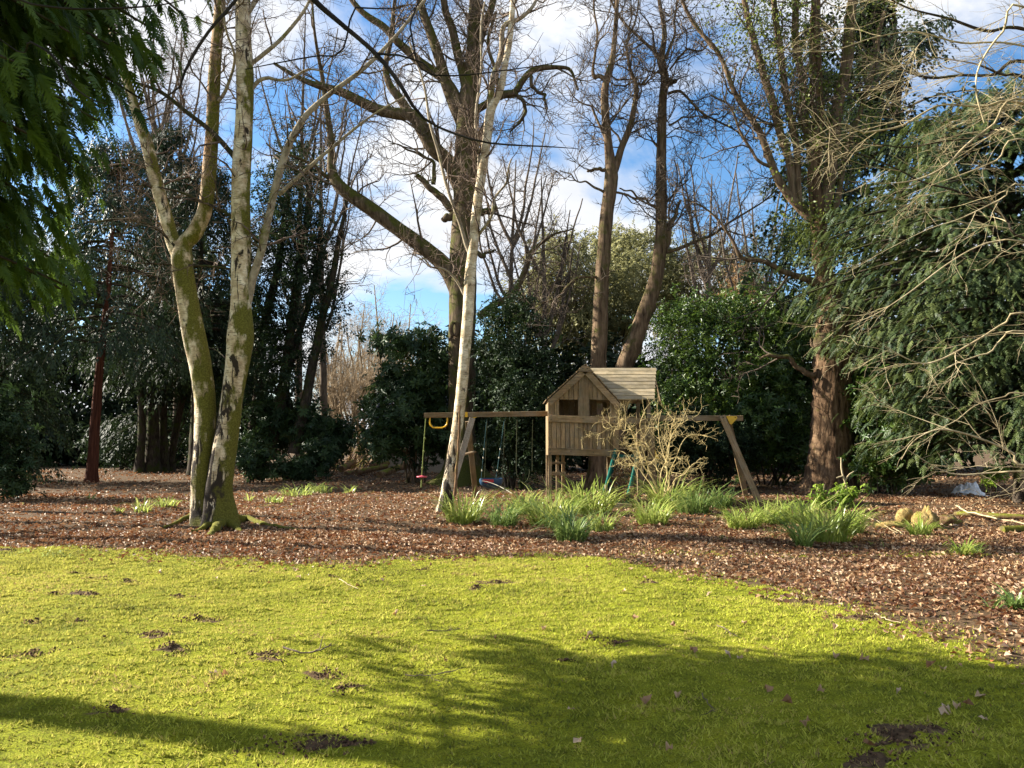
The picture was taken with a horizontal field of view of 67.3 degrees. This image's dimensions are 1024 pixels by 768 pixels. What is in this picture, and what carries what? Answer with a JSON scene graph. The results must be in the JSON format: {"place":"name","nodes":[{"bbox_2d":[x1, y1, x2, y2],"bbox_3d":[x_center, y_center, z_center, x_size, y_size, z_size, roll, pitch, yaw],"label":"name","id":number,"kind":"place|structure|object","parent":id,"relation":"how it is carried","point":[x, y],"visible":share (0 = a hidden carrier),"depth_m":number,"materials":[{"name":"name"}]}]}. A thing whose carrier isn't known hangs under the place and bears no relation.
{"place":"outdoors","nodes":[
{"label":"outdoors","id":0,"kind":"place"},
{"bbox_2d":[0,445,1023,767],"bbox_3d":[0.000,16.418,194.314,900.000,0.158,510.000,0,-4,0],"label":"ground","id":1,"kind":"structure","parent":0,"point":[706,741],"depth_m":5.46,"materials":[{"name":"soil"}]},
{"bbox_2d":[0,379,53,499],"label":"rhododendron","id":2,"kind":"object","parent":1,"relation":"on","point":[14,484],"visible":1,"depth_m":21.93,"materials":[{"name":"green plant"}]},
{"bbox_2d":[0,235,81,483],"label":"weeping conifer","id":3,"kind":"object","parent":1,"relation":"on","point":[29,377],"visible":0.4,"depth_m":31.19,"materials":[{"name":"green plant"}]},
{"bbox_2d":[8,378,77,465],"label":"evergreen","id":4,"kind":"object","parent":1,"relation":"on","point":[39,437],"visible":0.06,"depth_m":52.30,"materials":[{"name":"green plant"}]},
{"bbox_2d":[0,248,90,407],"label":"evergreen","id":5,"kind":"object","parent":1,"relation":"on","point":[64,365],"visible":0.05,"depth_m":57.94,"materials":[{"name":"green plant"}]},
{"bbox_2d":[0,194,145,462],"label":"evergreen","id":6,"kind":"object","parent":1,"relation":"on","point":[77,384],"visible":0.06,"depth_m":59.79,"materials":[{"name":"green plant"}]},
{"bbox_2d":[0,0,213,339],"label":"cypress tree","id":7,"kind":"object","parent":1,"relation":"on","point":[29,81],"visible":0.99,"depth_m":6.44,"materials":[{"name":"green plant"}]},
{"bbox_2d":[30,388,185,466],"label":"evergreen","id":8,"kind":"object","parent":1,"relation":"on","point":[81,413],"visible":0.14,"depth_m":53.35,"materials":[{"name":"green plant"}]},
{"bbox_2d":[0,131,227,482],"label":"weeping conifer","id":9,"kind":"object","parent":1,"relation":"on","point":[107,303],"visible":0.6,"depth_m":31.87,"materials":[{"name":"green plant"}]},
{"bbox_2d":[95,252,171,472],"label":"shaded tree","id":10,"kind":"object","parent":1,"relation":"on","point":[139,465],"visible":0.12,"depth_m":40.78,"materials":[{"name":"brown plant"}]},
{"bbox_2d":[66,400,216,469],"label":"holly tree","id":11,"kind":"object","parent":1,"relation":"on","point":[125,453],"visible":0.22,"depth_m":45.61,"materials":[{"name":"green plant"}]},
{"bbox_2d":[122,266,163,472],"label":"shaded tree","id":12,"kind":"object","parent":1,"relation":"on","point":[152,458],"visible":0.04,"depth_m":41.27,"materials":[{"name":"brown plant"}]},
{"bbox_2d":[98,2,202,218],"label":"bare tree","id":13,"kind":"object","parent":1,"relation":"on","point":[124,113],"visible":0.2,"depth_m":53.54,"materials":[{"name":"brown plant"}]},
{"bbox_2d":[65,123,245,473],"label":"dark conifer","id":14,"kind":"object","parent":1,"relation":"on","point":[166,145],"visible":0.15,"depth_m":43.65,"materials":[{"name":"green plant"}]},
{"bbox_2d":[152,265,174,471],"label":"shaded tree","id":15,"kind":"object","parent":1,"relation":"on","point":[164,457],"visible":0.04,"depth_m":41.96,"materials":[{"name":"brown plant"}]},
{"bbox_2d":[75,255,264,463],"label":"holly tree","id":16,"kind":"object","parent":1,"relation":"on","point":[124,400],"visible":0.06,"depth_m":42.24,"materials":[{"name":"green plant"}]},
{"bbox_2d":[118,11,230,468],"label":"bare tree","id":17,"kind":"object","parent":1,"relation":"on","point":[153,124],"visible":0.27,"depth_m":49.39,"materials":[{"name":"brown plant"}]},
{"bbox_2d":[67,163,298,475],"bbox_3d":[-15.822,-3.302,38.566,10.219,15.847,9.952,-1,-4,14],"label":"dark conifer","id":18,"kind":"object","parent":1,"relation":"on","point":[164,374],"visible":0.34,"depth_m":37.73,"materials":[{"name":"green plant"}]},
{"bbox_2d":[168,296,224,471],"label":"shaded tree","id":19,"kind":"object","parent":1,"relation":"on","point":[172,446],"visible":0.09,"depth_m":42.57,"materials":[{"name":"brown plant"}]},
{"bbox_2d":[102,294,294,456],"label":"evergreen","id":20,"kind":"object","parent":1,"relation":"on","point":[134,404],"visible":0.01,"depth_m":56.87,"materials":[{"name":"green plant"}]},
{"bbox_2d":[40,0,449,534],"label":"silver birch","id":21,"kind":"object","parent":1,"relation":"on","point":[213,507],"visible":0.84,"depth_m":15.17,"materials":[{"name":"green plant"}]},
{"bbox_2d":[235,433,285,482],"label":"rhododendron","id":22,"kind":"object","parent":1,"relation":"on","point":[253,459],"visible":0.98,"depth_m":30.75,"materials":[{"name":"green plant"}]},
{"bbox_2d":[204,115,371,456],"bbox_3d":[-10.174,-4.908,36.273,7.387,16.908,6.909,0,-4,0],"label":"holly tree","id":23,"kind":"object","parent":1,"relation":"on","point":[299,279],"visible":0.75,"depth_m":36.09,"materials":[{"name":"green plant"}]},
{"bbox_2d":[0,0,578,148],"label":"overhanging tree","id":24,"kind":"object","parent":1,"relation":"on","point":[337,20],"visible":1,"depth_m":3.52,"materials":[{"name":"brown plant"}]},
{"bbox_2d":[270,482,318,496],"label":"daffodil clump","id":25,"kind":"object","parent":1,"relation":"on","point":[305,491],"visible":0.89,"depth_m":23.21,"materials":[{"name":"green plant"}]},
{"bbox_2d":[228,4,361,459],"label":"bare tree","id":26,"kind":"object","parent":1,"relation":"on","point":[270,149],"visible":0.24,"depth_m":51.40,"materials":[{"name":"brown plant"}]},
{"bbox_2d":[238,380,361,460],"bbox_3d":[-10.325,2.132,36.738,6.666,4.697,4.646,0,-4,0],"label":"rhododendron","id":27,"kind":"object","parent":1,"relation":"on","point":[334,429],"visible":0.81,"depth_m":35.80,"materials":[{"name":"green plant"}]},
{"bbox_2d":[268,429,344,480],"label":"rhododendron","id":28,"kind":"object","parent":1,"relation":"on","point":[320,457],"visible":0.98,"depth_m":32.48,"materials":[{"name":"green plant"}]},
{"bbox_2d":[265,75,399,415],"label":"bare tree","id":29,"kind":"object","parent":1,"relation":"on","point":[323,380],"visible":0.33,"depth_m":46.80,"materials":[{"name":"brown plant"}]},
{"bbox_2d":[302,297,369,416],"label":"bare tree","id":30,"kind":"object","parent":1,"relation":"on","point":[337,355],"visible":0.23,"depth_m":58.00,"materials":[{"name":"beige plant"}]},
{"bbox_2d":[303,350,386,458],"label":"bare tree","id":31,"kind":"object","parent":1,"relation":"on","point":[355,395],"visible":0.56,"depth_m":51.94,"materials":[{"name":"beige plant"}]},
{"bbox_2d":[334,420,373,469],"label":"brushwood","id":32,"kind":"object","parent":1,"relation":"on","point":[356,457],"visible":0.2,"depth_m":46.03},
{"bbox_2d":[327,300,383,460],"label":"bare tree","id":33,"kind":"object","parent":1,"relation":"on","point":[358,346],"visible":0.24,"depth_m":66.31,"materials":[{"name":"beige plant"}]},
{"bbox_2d":[314,306,414,464],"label":"bare tree","id":34,"kind":"object","parent":1,"relation":"on","point":[349,352],"visible":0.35,"depth_m":56.16,"materials":[{"name":"beige plant"}]},
{"bbox_2d":[354,464,388,474],"bbox_3d":[-6.916,4.217,38.020,0.277,0.477,2.731,-2,-5,23],"label":"log","id":35,"kind":"object","parent":1,"relation":"on","point":[370,469],"visible":0.98,"depth_m":37.75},
{"bbox_2d":[349,277,413,404],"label":"bare tree","id":36,"kind":"object","parent":1,"relation":"on","point":[377,316],"visible":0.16,"depth_m":64.57,"materials":[{"name":"beige plant"}]},
{"bbox_2d":[376,463,406,477],"bbox_3d":[-5.736,4.152,37.127,0.346,0.645,3.113,-1,-5,15],"label":"log","id":37,"kind":"object","parent":1,"relation":"on","point":[384,472],"visible":0.69,"depth_m":36.34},
{"bbox_2d":[351,302,446,402],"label":"bare tree","id":38,"kind":"object","parent":1,"relation":"on","point":[397,332],"visible":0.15,"depth_m":60.08,"materials":[{"name":"beige plant"}]},
{"bbox_2d":[347,320,456,482],"bbox_3d":[-4.174,0.613,31.233,5.365,6.887,6.388,0,-4,0],"label":"rhododendron","id":39,"kind":"object","parent":1,"relation":"on","point":[398,427],"visible":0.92,"depth_m":30.04,"materials":[{"name":"green plant"}]},
{"bbox_2d":[368,379,447,472],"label":"rhododendron","id":40,"kind":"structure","parent":1,"relation":"on","point":[437,468],"depth_m":41.29,"materials":[{"name":"plant"}]},
{"bbox_2d":[253,0,603,486],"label":"oak tree","id":41,"kind":"object","parent":1,"relation":"on","point":[378,214],"visible":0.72,"depth_m":30.76,"materials":[{"name":"brown plant"}]},
{"bbox_2d":[418,485,507,524],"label":"daffodil clump","id":42,"kind":"object","parent":1,"relation":"on","point":[465,515],"visible":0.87,"depth_m":15.56,"materials":[{"name":"green plant"}]},
{"bbox_2d":[417,322,529,469],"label":"evergreen","id":43,"kind":"object","parent":1,"relation":"on","point":[477,421],"visible":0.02,"depth_m":46.02,"materials":[{"name":"green plant"}]},
{"bbox_2d":[388,0,571,512],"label":"slim birch","id":44,"kind":"object","parent":1,"relation":"on","point":[483,153],"visible":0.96,"depth_m":17.94,"materials":[{"name":"beige plant"}]},
{"bbox_2d":[0,548,985,766],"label":"soil crumbs","id":45,"kind":"object","parent":1,"relation":"on","point":[347,741],"visible":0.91,"depth_m":5.04,"materials":[{"name":"soil"}]},
{"bbox_2d":[447,83,569,461],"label":"bare tree","id":46,"kind":"object","parent":1,"relation":"on","point":[513,243],"visible":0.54,"depth_m":44.70,"materials":[{"name":"brown plant"}]},
{"bbox_2d":[465,494,554,527],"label":"daffodil clump","id":47,"kind":"object","parent":1,"relation":"on","point":[508,517],"visible":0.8,"depth_m":14.56,"materials":[{"name":"green plant"}]},
{"bbox_2d":[0,544,1023,767],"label":"grass lawn","id":48,"kind":"structure","parent":1,"relation":"on","point":[520,564],"depth_m":5.94,"materials":[{"name":"plant"}]},
{"bbox_2d":[0,468,1023,706],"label":"leaf litter","id":49,"kind":"object","parent":1,"relation":"on","point":[326,533],"visible":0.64,"depth_m":12.41,"materials":[{"name":"brown plant"}]},
{"bbox_2d":[9,487,1020,557],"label":"sparse grass","id":50,"kind":"structure","parent":1,"relation":"on","point":[28,549],"depth_m":12.59,"materials":[{"name":"green plant"}]},
{"bbox_2d":[464,275,582,490],"bbox_3d":[0.310,0.019,26.854,4.301,7.420,5.714,0,-4,0],"label":"holly tree","id":51,"kind":"object","parent":1,"relation":"on","point":[511,385],"visible":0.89,"depth_m":26.02,"materials":[{"name":"green plant"}]},
{"bbox_2d":[483,487,566,515],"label":"daffodil clump","id":52,"kind":"object","parent":1,"relation":"on","point":[527,499],"visible":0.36,"depth_m":16.71,"materials":[{"name":"green plant"}]},
{"bbox_2d":[480,153,594,469],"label":"bare tree","id":53,"kind":"object","parent":1,"relation":"on","point":[560,273],"visible":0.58,"depth_m":46.51,"materials":[{"name":"brown plant"}]},
{"bbox_2d":[486,477,606,527],"bbox_3d":[0.700,2.308,15.087,2.664,0.967,2.643,-2,-5,26],"label":"daffodil clump","id":54,"kind":"object","parent":1,"relation":"on","point":[538,513],"visible":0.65,"depth_m":14.71,"materials":[{"name":"green plant"}]},
{"bbox_2d":[500,216,619,372],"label":"evergreen oak","id":55,"kind":"object","parent":1,"relation":"on","point":[586,258],"visible":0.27,"depth_m":48.76,"materials":[{"name":"green plant"}]},
{"bbox_2d":[512,493,628,542],"bbox_3d":[0.745,2.188,12.458,1.885,0.750,1.908,-3,-6,38],"label":"daffodil clump","id":56,"kind":"object","parent":1,"relation":"on","point":[573,530],"visible":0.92,"depth_m":12.38,"materials":[{"name":"green plant"}]},
{"bbox_2d":[489,327,680,471],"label":"evergreen","id":57,"kind":"object","parent":1,"relation":"on","point":[577,362],"visible":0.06,"depth_m":44.59,"materials":[{"name":"green plant"}]},
{"bbox_2d":[533,473,645,515],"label":"daffodil clump","id":58,"kind":"object","parent":1,"relation":"on","point":[593,505],"visible":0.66,"depth_m":17.05,"materials":[{"name":"green plant"}]},
{"bbox_2d":[424,364,761,508],"bbox_3d":[2.212,1.395,20.466,9.211,3.830,3.675,0,-4,0],"label":"climbing frame","id":59,"kind":"object","parent":1,"relation":"on","point":[586,389],"visible":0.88,"depth_m":20.44,"materials":[{"name":"brown wood"}]},
{"bbox_2d":[479,419,504,488],"bbox_3d":[-0.533,1.894,20.863,0.707,1.882,0.474,0,-4,0],"label":"bucket swing","id":60,"kind":"object","parent":59,"relation":"hanging from","point":[496,481],"visible":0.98,"depth_m":20.69,"materials":[{"name":"blue plastic"}]},
{"bbox_2d":[607,456,634,501],"bbox_3d":[2.762,2.397,19.485,0.525,1.118,1.558,-2,-5,19],"label":"slide","id":61,"kind":"object","parent":59,"relation":"on","point":[617,474],"visible":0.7,"depth_m":19.51,"materials":[{"name":"plastic"}]},
{"bbox_2d":[574,504,630,532],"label":"daffodil clump","id":62,"kind":"object","parent":1,"relation":"on","point":[608,526],"visible":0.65,"depth_m":13.87,"materials":[{"name":"green plant"}]},
{"bbox_2d":[538,245,669,365],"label":"evergreen oak","id":63,"kind":"object","parent":1,"relation":"on","point":[616,288],"visible":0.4,"depth_m":50.49,"materials":[{"name":"green plant"}]},
{"bbox_2d":[506,0,704,489],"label":"oak tree","id":64,"kind":"object","parent":1,"relation":"on","point":[598,464],"visible":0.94,"depth_m":27.40,"materials":[{"name":"brown plant"}]},
{"bbox_2d":[573,217,697,360],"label":"evergreen oak","id":65,"kind":"object","parent":1,"relation":"on","point":[626,240],"visible":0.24,"depth_m":55.05,"materials":[{"name":"green plant"}]},
{"bbox_2d":[603,491,693,524],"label":"daffodil clump","id":66,"kind":"object","parent":1,"relation":"on","point":[653,514],"visible":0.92,"depth_m":14.90,"materials":[{"name":"green plant"}]},
{"bbox_2d":[576,396,722,498],"bbox_3d":[3.070,1.425,17.965,3.266,2.528,2.561,0,-4,0],"label":"bare shrub","id":67,"kind":"object","parent":1,"relation":"on","point":[665,464],"visible":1,"depth_m":17.82,"materials":[{"name":"yellow plant"}]},
{"bbox_2d":[617,469,731,511],"bbox_3d":[3.712,2.495,18.089,2.877,0.994,2.722,-3,-5,37],"label":"daffodil clump","id":68,"kind":"object","parent":1,"relation":"on","point":[651,493],"visible":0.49,"depth_m":17.95,"materials":[{"name":"green plant"}]},
{"bbox_2d":[555,0,807,461],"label":"oak tree","id":69,"kind":"object","parent":1,"relation":"on","point":[630,352],"visible":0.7,"depth_m":28.08,"materials":[{"name":"brown plant"}]},
{"bbox_2d":[651,479,739,514],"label":"daffodil clump","id":70,"kind":"object","parent":1,"relation":"on","point":[696,506],"visible":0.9,"depth_m":17.11,"materials":[{"name":"green plant"}]},
{"bbox_2d":[654,145,772,368],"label":"bare tree","id":71,"kind":"object","parent":1,"relation":"on","point":[700,264],"visible":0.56,"depth_m":50.72,"materials":[{"name":"brown plant"}]},
{"bbox_2d":[622,275,808,484],"bbox_3d":[7.985,-0.309,30.262,7.633,8.601,5.582,0,-4,0],"label":"laurel","id":72,"kind":"object","parent":1,"relation":"on","point":[714,326],"visible":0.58,"depth_m":30.14,"materials":[{"name":"green plant"}]},
{"bbox_2d":[652,400,781,489],"bbox_3d":[6.883,2.132,26.969,4.714,3.203,4.070,0,-4,0],"label":"laurel","id":73,"kind":"object","parent":1,"relation":"on","point":[714,452],"visible":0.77,"depth_m":26.50,"materials":[{"name":"green plant"}]},
{"bbox_2d":[646,228,787,354],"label":"evergreen oak","id":74,"kind":"object","parent":1,"relation":"on","point":[686,285],"visible":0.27,"depth_m":53.18,"materials":[{"name":"green plant"}]},
{"bbox_2d":[626,348,809,473],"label":"evergreen","id":75,"kind":"object","parent":1,"relation":"on","point":[631,406],"visible":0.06,"depth_m":41.03,"materials":[{"name":"green plant"}]},
{"bbox_2d":[693,485,746,508],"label":"daffodil clump","id":76,"kind":"object","parent":1,"relation":"on","point":[727,503],"visible":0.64,"depth_m":18.95,"materials":[{"name":"green plant"}]},
{"bbox_2d":[712,253,764,335],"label":"dead conifer","id":77,"kind":"object","parent":1,"relation":"on","point":[733,279],"visible":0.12,"depth_m":47.55,"materials":[{"name":"brown plant"}]},
{"bbox_2d":[706,500,774,529],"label":"daffodil clump","id":78,"kind":"object","parent":1,"relation":"on","point":[740,520],"visible":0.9,"depth_m":14.26,"materials":[{"name":"green plant"}]},
{"bbox_2d":[705,299,814,485],"bbox_3d":[9.610,0.312,28.902,5.446,7.130,5.093,0,-4,0],"label":"laurel","id":79,"kind":"object","parent":1,"relation":"on","point":[792,445],"visible":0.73,"depth_m":27.74,"materials":[{"name":"green plant"}]},
{"bbox_2d":[680,144,839,470],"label":"bare tree","id":80,"kind":"object","parent":1,"relation":"on","point":[745,247],"visible":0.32,"depth_m":44.71,"materials":[{"name":"brown plant"}]},
{"bbox_2d":[729,494,805,524],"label":"daffodil clump","id":81,"kind":"object","parent":1,"relation":"on","point":[770,516],"visible":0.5,"depth_m":14.91,"materials":[{"name":"green plant"}]},
{"bbox_2d":[648,0,921,494],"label":"ivy clad oak","id":82,"kind":"object","parent":1,"relation":"on","point":[829,442],"visible":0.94,"depth_m":25.45,"materials":[{"name":"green plant"}]},
{"bbox_2d":[740,503,849,547],"bbox_3d":[4.341,2.207,11.762,1.640,0.654,1.575,0,-4,0],"label":"daffodil clump","id":83,"kind":"object","parent":1,"relation":"on","point":[800,539],"visible":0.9,"depth_m":11.77,"materials":[{"name":"green plant"}]},
{"bbox_2d":[759,493,837,524],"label":"daffodil clump","id":84,"kind":"object","parent":1,"relation":"on","point":[797,508],"visible":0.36,"depth_m":14.82,"materials":[{"name":"green plant"}]},
{"bbox_2d":[712,264,896,469],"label":"evergreen","id":85,"kind":"object","parent":1,"relation":"on","point":[789,338],"depth_m":45.65,"materials":[{"name":"green plant"}]},
{"bbox_2d":[738,6,887,330],"bbox_3d":[13.405,-6.272,33.754,7.308,21.038,6.694,0,-4,0],"label":"dark conifer","id":86,"kind":"object","parent":1,"relation":"on","point":[844,202],"visible":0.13,"depth_m":33.91,"materials":[{"name":"green plant"}]},
{"bbox_2d":[806,484,841,512],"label":"young shrub","id":87,"kind":"object","parent":1,"relation":"on","point":[821,498],"visible":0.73,"depth_m":17.42,"materials":[{"name":"green plant"}]},
{"bbox_2d":[749,493,909,542],"bbox_3d":[5.040,2.179,12.644,2.658,0.887,2.515,0,-4,0],"label":"daffodil clump","id":88,"kind":"object","parent":1,"relation":"on","point":[831,536],"visible":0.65,"depth_m":12.34,"materials":[{"name":"green plant"}]},
{"bbox_2d":[807,502,889,534],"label":"daffodil clump","id":89,"kind":"object","parent":1,"relation":"on","point":[862,516],"visible":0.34,"depth_m":13.42,"materials":[{"name":"green plant"}]},
{"bbox_2d":[832,458,868,510],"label":"young shrub","id":90,"kind":"object","parent":1,"relation":"on","point":[851,497],"visible":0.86,"depth_m":17.42,"materials":[{"name":"green plant"}]},
{"bbox_2d":[730,0,1023,484],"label":"hemlock tree","id":91,"kind":"object","parent":1,"relation":"on","point":[914,42],"visible":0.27,"depth_m":29.73,"materials":[{"name":"green plant"}]},
{"bbox_2d":[745,0,1023,519],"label":"bare hazel","id":92,"kind":"object","parent":1,"relation":"on","point":[1018,101],"visible":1,"depth_m":10.02,"materials":[{"name":"beige plant"}]},
{"bbox_2d":[837,361,954,494],"bbox_3d":[11.831,1.379,23.917,3.164,4.259,3.638,3,-5,-30],"label":"laurel","id":93,"kind":"object","parent":1,"relation":"on","point":[903,472],"visible":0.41,"depth_m":23.36,"materials":[{"name":"green plant"}]},
{"bbox_2d":[773,66,1023,503],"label":"hemlock tree","id":94,"kind":"object","parent":1,"relation":"on","point":[999,277],"visible":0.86,"depth_m":20.26,"materials":[{"name":"green plant"}]},
{"bbox_2d":[895,508,913,522],"bbox_3d":[7.582,2.558,14.845,0.368,0.335,0.284,0,-4,0],"label":"stone","id":95,"kind":"object","parent":1,"relation":"on","point":[906,513],"visible":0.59,"depth_m":14.75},
{"bbox_2d":[805,236,1012,470],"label":"evergreen","id":96,"kind":"object","parent":1,"relation":"on","point":[969,458],"depth_m":42.50,"materials":[{"name":"green plant"}]},
{"bbox_2d":[884,514,950,534],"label":"daffodil clump","id":97,"kind":"object","parent":1,"relation":"on","point":[918,529],"visible":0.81,"depth_m":13.26,"materials":[{"name":"green plant"}]},
{"bbox_2d":[911,505,940,529],"bbox_3d":[7.789,2.539,14.484,0.506,0.518,0.475,0,-4,0],"label":"stone","id":98,"kind":"object","parent":1,"relation":"on","point":[927,513],"visible":0.62,"depth_m":14.38,"materials":[{"name":"yellow stone"}]},
{"bbox_2d":[939,514,963,525],"bbox_3d":[8.383,2.659,14.866,0.559,0.292,0.434,0,-4,0],"label":"log","id":99,"kind":"object","parent":1,"relation":"on","point":[945,520],"visible":0.58,"depth_m":14.71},
{"bbox_2d":[942,536,993,555],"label":"daffodil clump","id":100,"kind":"object","parent":1,"relation":"on","point":[964,549],"visible":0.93,"depth_m":10.78,"materials":[{"name":"green plant"}]},
{"bbox_2d":[951,481,988,495],"bbox_3d":[13.729,3.132,23.173,1.016,0.414,0.712,0,-4,0],"label":"white sheet","id":101,"kind":"object","parent":1,"relation":"on","point":[974,486],"visible":0.85,"depth_m":22.98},
{"bbox_2d":[978,454,1011,498],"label":"conifer seedling","id":102,"kind":"object","parent":1,"relation":"on","point":[993,477],"visible":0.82,"depth_m":21.79,"materials":[{"name":"green plant"}]},
{"bbox_2d":[986,513,1023,519],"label":"log","id":103,"kind":"object","parent":1,"relation":"on","point":[1008,516],"visible":0.89,"depth_m":15.88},
{"bbox_2d":[987,582,1023,610],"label":"daffodil clump","id":104,"kind":"object","parent":1,"relation":"on","point":[1016,604],"visible":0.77,"depth_m":7.31,"materials":[{"name":"green plant"}]},
{"bbox_2d":[0,0,1023,443],"label":"sky","id":105,"kind":"structure","parent":0,"point":[561,31],"materials":[{"name":"blue"}]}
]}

